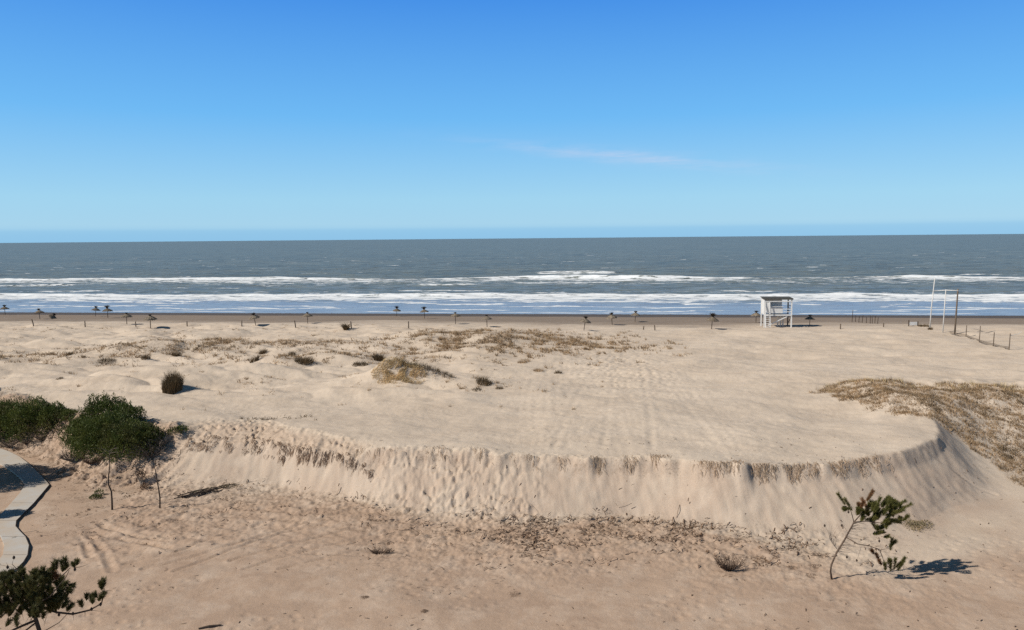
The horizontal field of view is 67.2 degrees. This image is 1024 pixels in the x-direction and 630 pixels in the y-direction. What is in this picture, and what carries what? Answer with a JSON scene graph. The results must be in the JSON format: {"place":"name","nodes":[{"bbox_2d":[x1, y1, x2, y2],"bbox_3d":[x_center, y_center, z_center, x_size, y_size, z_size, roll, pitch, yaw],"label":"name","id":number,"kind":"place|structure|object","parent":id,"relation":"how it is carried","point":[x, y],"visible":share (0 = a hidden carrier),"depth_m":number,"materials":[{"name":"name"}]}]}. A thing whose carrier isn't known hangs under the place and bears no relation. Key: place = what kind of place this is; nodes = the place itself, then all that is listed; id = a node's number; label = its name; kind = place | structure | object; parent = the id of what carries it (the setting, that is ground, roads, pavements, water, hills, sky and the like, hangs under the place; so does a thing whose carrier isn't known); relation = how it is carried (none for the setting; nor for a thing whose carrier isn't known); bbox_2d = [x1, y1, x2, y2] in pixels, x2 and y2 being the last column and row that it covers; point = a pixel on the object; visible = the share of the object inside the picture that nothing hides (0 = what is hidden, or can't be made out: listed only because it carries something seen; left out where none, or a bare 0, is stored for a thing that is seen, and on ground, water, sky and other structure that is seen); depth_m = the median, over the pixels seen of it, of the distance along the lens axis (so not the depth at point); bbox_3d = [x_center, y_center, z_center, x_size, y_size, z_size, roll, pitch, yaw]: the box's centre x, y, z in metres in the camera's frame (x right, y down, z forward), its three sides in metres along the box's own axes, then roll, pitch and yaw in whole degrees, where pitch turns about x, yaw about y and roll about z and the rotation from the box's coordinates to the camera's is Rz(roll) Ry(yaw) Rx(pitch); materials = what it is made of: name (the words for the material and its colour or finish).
{"place":"outdoors","nodes":[
{"label":"outdoors","id":0,"kind":"place"},
{"bbox_2d":[0,448,48,571],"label":"path","id":1,"kind":"structure","parent":0,"point":[27,497],"depth_m":45.00,"materials":[{"name":"concrete"}]},
{"bbox_2d":[0,451,49,573],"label":"path edging","id":2,"kind":"object","parent":1,"relation":"on","point":[26,511],"visible":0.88,"depth_m":44.06,"materials":[{"name":"grey concrete"}]},
{"bbox_2d":[2,464,47,567],"bbox_3d":[-28.912,11.175,45.584,2.642,0.006,20.924,-4,7,-31],"label":"path joint","id":3,"kind":"object","parent":1,"relation":"on","point":[26,484],"visible":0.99,"depth_m":49.21,"materials":[{"name":"grey concrete"}]},
{"bbox_2d":[241,414,317,421],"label":"bank top grass","id":4,"kind":"structure","parent":0,"point":[276,418],"depth_m":55.47,"materials":[{"name":"beige plant"}]},
{"bbox_2d":[0,324,602,410],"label":"sparse dune grass","id":5,"kind":"structure","parent":0,"point":[247,378],"depth_m":84.13,"materials":[{"name":"brown plant"}]},
{"bbox_2d":[0,312,1023,629],"bbox_3d":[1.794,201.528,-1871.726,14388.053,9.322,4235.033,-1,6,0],"label":"ground","id":6,"kind":"structure","parent":0,"point":[736,388],"depth_m":45.65,"materials":[{"name":"beige sand"}]},
{"bbox_2d":[0,395,77,448],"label":"evergreen shrub","id":7,"kind":"object","parent":6,"relation":"on","point":[41,413],"visible":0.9,"depth_m":58.00,"materials":[{"name":"green plant"}]},
{"bbox_2d":[34,308,43,317],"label":"thatched umbrella","id":8,"kind":"object","parent":6,"relation":"on","point":[39,311],"visible":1,"depth_m":140.39,"materials":[{"name":"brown wood"}]},
{"bbox_2d":[49,313,55,318],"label":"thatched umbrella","id":9,"kind":"object","parent":6,"relation":"on","point":[52,316],"visible":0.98,"depth_m":143.22,"materials":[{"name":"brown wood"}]},
{"bbox_2d":[0,555,109,629],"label":"pine tree","id":10,"kind":"object","parent":6,"relation":"on","point":[35,589],"visible":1,"depth_m":26.38,"materials":[{"name":"green plant"}]},
{"bbox_2d":[57,449,82,461],"bbox_3d":[-30.466,9.643,53.329,1.987,1.011,1.117,-1,6,0],"label":"twiggy bush","id":11,"kind":"object","parent":6,"relation":"on","point":[65,457],"visible":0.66,"depth_m":53.20,"materials":[{"name":"plant"}]},
{"bbox_2d":[80,454,102,464],"bbox_3d":[-28.316,9.697,51.950,1.670,0.758,0.902,-2,6,-13],"label":"twiggy bush","id":12,"kind":"object","parent":6,"relation":"on","point":[94,461],"visible":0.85,"depth_m":51.90,"materials":[{"name":"brown plant"}]},
{"bbox_2d":[89,488,103,499],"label":"evergreen shrub","id":13,"kind":"object","parent":6,"relation":"on","point":[95,494],"visible":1,"depth_m":46.97,"materials":[{"name":"green plant"}]},
{"bbox_2d":[92,306,100,315],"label":"thatched umbrella","id":14,"kind":"object","parent":6,"relation":"on","point":[95,309],"visible":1,"depth_m":152.71,"materials":[{"name":"brown wood"}]},
{"bbox_2d":[97,356,115,364],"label":"grass tuft","id":15,"kind":"object","parent":6,"relation":"on","point":[107,359],"visible":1,"depth_m":81.32,"materials":[{"name":"brown plant"}]},
{"bbox_2d":[102,305,112,316],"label":"thatched umbrella","id":16,"kind":"object","parent":6,"relation":"on","point":[106,309],"visible":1,"depth_m":145.98,"materials":[{"name":"brown wood"}]},
{"bbox_2d":[99,447,119,509],"bbox_3d":[-23.216,9.433,44.571,1.380,3.900,0.501,-1,6,-4],"label":"bare sapling","id":17,"kind":"object","parent":6,"relation":"on","point":[108,478],"visible":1,"depth_m":44.61,"materials":[{"name":"brown plant"}]},
{"bbox_2d":[53,390,171,462],"bbox_3d":[-27.425,7.629,52.897,10.225,4.223,5.409,4,7,36],"label":"evergreen shrub","id":18,"kind":"object","parent":6,"relation":"on","point":[115,424],"visible":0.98,"depth_m":51.80,"materials":[{"name":"green plant"}]},
{"bbox_2d":[121,313,132,323],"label":"thatched umbrella","id":19,"kind":"object","parent":6,"relation":"on","point":[125,315],"visible":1,"depth_m":126.47,"materials":[{"name":"brown wood"}]},
{"bbox_2d":[134,468,148,489],"bbox_3d":[-23.454,10.418,48.959,0.749,1.219,1.804,-5,7,-37],"label":"evergreen shrub","id":20,"kind":"object","parent":6,"relation":"on","point":[142,484],"visible":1,"depth_m":49.18,"materials":[{"name":"plant"}]},
{"bbox_2d":[141,353,150,359],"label":"grass tuft","id":21,"kind":"object","parent":6,"relation":"on","point":[145,357],"visible":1,"depth_m":82.35,"materials":[{"name":"brown plant"}]},
{"bbox_2d":[143,314,156,327],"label":"thatched umbrella","id":22,"kind":"object","parent":6,"relation":"on","point":[150,318],"visible":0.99,"depth_m":117.59,"materials":[{"name":"brown wood"}]},
{"bbox_2d":[145,457,164,507],"bbox_3d":[-20.519,9.772,44.748,1.289,3.128,0.461,-1,6,0],"label":"bare sapling","id":23,"kind":"object","parent":6,"relation":"on","point":[160,502],"visible":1,"depth_m":44.76,"materials":[{"name":"brown plant"}]},
{"bbox_2d":[159,369,184,393],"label":"reed clump","id":24,"kind":"object","parent":6,"relation":"on","point":[173,383],"visible":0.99,"depth_m":65.55,"materials":[{"name":"brown plant"}]},
{"bbox_2d":[170,350,181,356],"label":"grass tuft","id":25,"kind":"object","parent":6,"relation":"on","point":[175,353],"visible":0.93,"depth_m":84.49,"materials":[{"name":"brown plant"}]},
{"bbox_2d":[167,424,188,434],"bbox_3d":[-22.790,7.800,52.509,1.149,0.686,1.500,5,8,41],"label":"evergreen shrub","id":26,"kind":"object","parent":6,"relation":"on","point":[180,429],"visible":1,"depth_m":52.42,"materials":[{"name":"green plant"}]},
{"bbox_2d":[174,482,240,498],"bbox_3d":[-18.687,10.777,47.504,4.118,0.442,1.140,-6,8,-41],"label":"fallen branch","id":27,"kind":"object","parent":6,"relation":"on","point":[207,490],"visible":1,"depth_m":47.39,"materials":[{"name":"brown wood"}]},
{"bbox_2d":[0,336,418,366],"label":"dune grass","id":28,"kind":"structure","parent":6,"relation":"on","point":[230,339],"depth_m":86.54,"materials":[{"name":"brown plant"}]},
{"bbox_2d":[198,624,221,628],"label":"driftwood stick","id":29,"kind":"object","parent":6,"relation":"on","point":[207,626],"visible":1,"depth_m":31.03,"materials":[{"name":"wood"}]},
{"bbox_2d":[249,312,259,325],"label":"thatched umbrella","id":30,"kind":"object","parent":6,"relation":"on","point":[253,316],"visible":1,"depth_m":115.94,"materials":[{"name":"brown wood"}]},
{"bbox_2d":[184,435,372,478],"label":"dune grass","id":31,"kind":"structure","parent":6,"relation":"on","point":[301,458],"depth_m":49.28,"materials":[{"name":"brown plant"}]},
{"bbox_2d":[294,353,314,365],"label":"grass tuft","id":32,"kind":"object","parent":6,"relation":"on","point":[301,360],"visible":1,"depth_m":77.52,"materials":[{"name":"brown plant"}]},
{"bbox_2d":[302,312,312,322],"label":"thatched umbrella","id":33,"kind":"object","parent":6,"relation":"on","point":[307,314],"visible":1,"depth_m":124.77,"materials":[{"name":"brown wood"}]},
{"bbox_2d":[339,322,349,329],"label":"reed clump","id":34,"kind":"object","parent":6,"relation":"on","point":[345,327],"visible":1,"depth_m":110.33,"materials":[{"name":"brown plant"}]},
{"bbox_2d":[371,351,385,360],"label":"reed clump","id":35,"kind":"object","parent":6,"relation":"on","point":[377,357],"visible":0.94,"depth_m":80.80,"materials":[{"name":"brown plant"}]},
{"bbox_2d":[367,547,393,553],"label":"twiggy bush","id":36,"kind":"object","parent":6,"relation":"on","point":[374,551],"visible":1,"depth_m":38.51,"materials":[{"name":"brown plant"}]},
{"bbox_2d":[370,355,426,383],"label":"grass hummock","id":37,"kind":"object","parent":6,"relation":"on","point":[400,374],"depth_m":67.39,"materials":[{"name":"brown plant"}]},
{"bbox_2d":[395,355,452,378],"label":"ridge grass","id":38,"kind":"structure","parent":6,"relation":"on","point":[424,367],"depth_m":67.97,"materials":[{"name":"brown plant"}]},
{"bbox_2d":[420,306,428,317],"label":"thatched umbrella","id":39,"kind":"object","parent":6,"relation":"on","point":[423,310],"visible":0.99,"depth_m":140.90,"materials":[{"name":"brown wood"}]},
{"bbox_2d":[6,413,895,569],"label":"dead creeper litter","id":40,"kind":"object","parent":6,"relation":"on","point":[505,525],"visible":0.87,"depth_m":40.74,"materials":[{"name":"brown plant"}]},
{"bbox_2d":[450,312,459,323],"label":"thatched umbrella","id":41,"kind":"object","parent":6,"relation":"on","point":[455,315],"visible":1,"depth_m":125.52,"materials":[{"name":"brown wood"}]},
{"bbox_2d":[474,375,492,385],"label":"grass tuft","id":42,"kind":"object","parent":6,"relation":"on","point":[486,381],"visible":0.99,"depth_m":66.12,"materials":[{"name":"brown plant"}]},
{"bbox_2d":[481,315,491,320],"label":"thatched umbrella","id":43,"kind":"object","parent":6,"relation":"on","point":[486,318],"visible":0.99,"depth_m":117.12,"materials":[{"name":"brown wood"}]},
{"bbox_2d":[396,364,603,391],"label":"dune grass","id":44,"kind":"structure","parent":6,"relation":"on","point":[446,381],"depth_m":66.47,"materials":[{"name":"brown plant"}]},
{"bbox_2d":[2,435,1023,629],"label":"scattered straw","id":45,"kind":"object","parent":6,"relation":"on","point":[600,539],"visible":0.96,"depth_m":38.70,"materials":[{"name":"beige plant"}]},
{"bbox_2d":[339,327,692,368],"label":"dune grass","id":46,"kind":"structure","parent":6,"relation":"on","point":[572,341],"depth_m":90.97,"materials":[{"name":"brown plant"}]},
{"bbox_2d":[580,316,590,328],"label":"thatched umbrella","id":47,"kind":"object","parent":6,"relation":"on","point":[585,320],"visible":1,"depth_m":106.30,"materials":[{"name":"brown wood"}]},
{"bbox_2d":[606,312,616,324],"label":"thatched umbrella","id":48,"kind":"object","parent":6,"relation":"on","point":[611,316],"visible":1,"depth_m":120.38,"materials":[{"name":"brown wood"}]},
{"bbox_2d":[352,445,893,483],"bbox_3d":[5.945,8.668,45.007,32.246,1.412,3.473,0,6,5],"label":"root fringe","id":49,"kind":"object","parent":6,"relation":"on","point":[767,466],"visible":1,"depth_m":43.66,"materials":[{"name":"brown plant"}]},
{"bbox_2d":[706,313,718,328],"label":"thatched umbrella","id":50,"kind":"object","parent":6,"relation":"on","point":[713,319],"visible":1,"depth_m":107.95,"materials":[{"name":"brown wood"}]},
{"bbox_2d":[713,554,747,570],"bbox_3d":[10.152,11.546,36.039,1.739,0.844,1.084,-1,6,0],"label":"twiggy bush","id":51,"kind":"object","parent":6,"relation":"on","point":[731,565],"visible":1,"depth_m":35.92,"materials":[{"name":"brown plant"}]},
{"bbox_2d":[751,311,760,315],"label":"thatched umbrella","id":52,"kind":"object","parent":6,"relation":"on","point":[755,314],"visible":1,"depth_m":124.82,"materials":[{"name":"brown wood"}]},
{"bbox_2d":[760,296,793,327],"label":"lifeguard hut","id":53,"kind":"object","parent":6,"relation":"on","point":[771,306],"visible":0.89,"depth_m":114.89,"materials":[{"name":"white paint"}]},
{"bbox_2d":[805,315,814,325],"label":"thatched umbrella","id":54,"kind":"object","parent":6,"relation":"on","point":[810,318],"visible":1,"depth_m":116.13,"materials":[{"name":"brown wood"}]},
{"bbox_2d":[824,488,914,579],"bbox_3d":[15.995,9.834,34.661,3.963,4.361,1.580,-1,6,0],"label":"pine tree","id":55,"kind":"object","parent":6,"relation":"on","point":[890,503],"visible":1,"depth_m":34.51,"materials":[{"name":"green plant"}]},
{"bbox_2d":[908,320,917,325],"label":"board","id":56,"kind":"object","parent":6,"relation":"on","point":[913,323],"visible":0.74,"depth_m":116.48,"materials":[{"name":"white paint"}]},
{"bbox_2d":[809,377,1023,485],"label":"mound grass","id":57,"kind":"structure","parent":6,"relation":"on","point":[949,409],"depth_m":56.38,"materials":[{"name":"beige plant"}]},
{"bbox_2d":[900,518,932,531],"bbox_3d":[21.552,11.069,40.887,2.037,0.404,1.691,-1,6,0],"label":"creeping plant","id":58,"kind":"object","parent":6,"relation":"on","point":[916,524],"visible":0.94,"depth_m":40.82,"materials":[{"name":"green plant"}]},
{"bbox_2d":[824,375,1023,393],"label":"mound crest grass","id":59,"kind":"structure","parent":6,"relation":"on","point":[851,379],"depth_m":62.23,"materials":[{"name":"beige plant"}]},
{"bbox_2d":[929,278,958,332],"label":"pole frame","id":60,"kind":"object","parent":6,"relation":"on","point":[945,290],"visible":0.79,"depth_m":101.46,"materials":[{"name":"white wood"}]},
{"bbox_2d":[951,325,1020,349],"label":"beach fence","id":61,"kind":"object","parent":6,"relation":"on","point":[986,343],"visible":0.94,"depth_m":91.26,"materials":[{"name":"brown wood"}]},
{"bbox_2d":[0,234,1023,315],"bbox_3d":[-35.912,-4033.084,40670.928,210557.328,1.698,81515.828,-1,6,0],"label":"sea","id":62,"kind":"structure","parent":0,"point":[850,274],"depth_m":322.72,"materials":[{"name":"liquid"}]},
{"bbox_2d":[0,0,1023,242],"label":"sky","id":63,"kind":"structure","parent":0,"point":[121,120],"materials":[{"name":"blue"}]}
]}

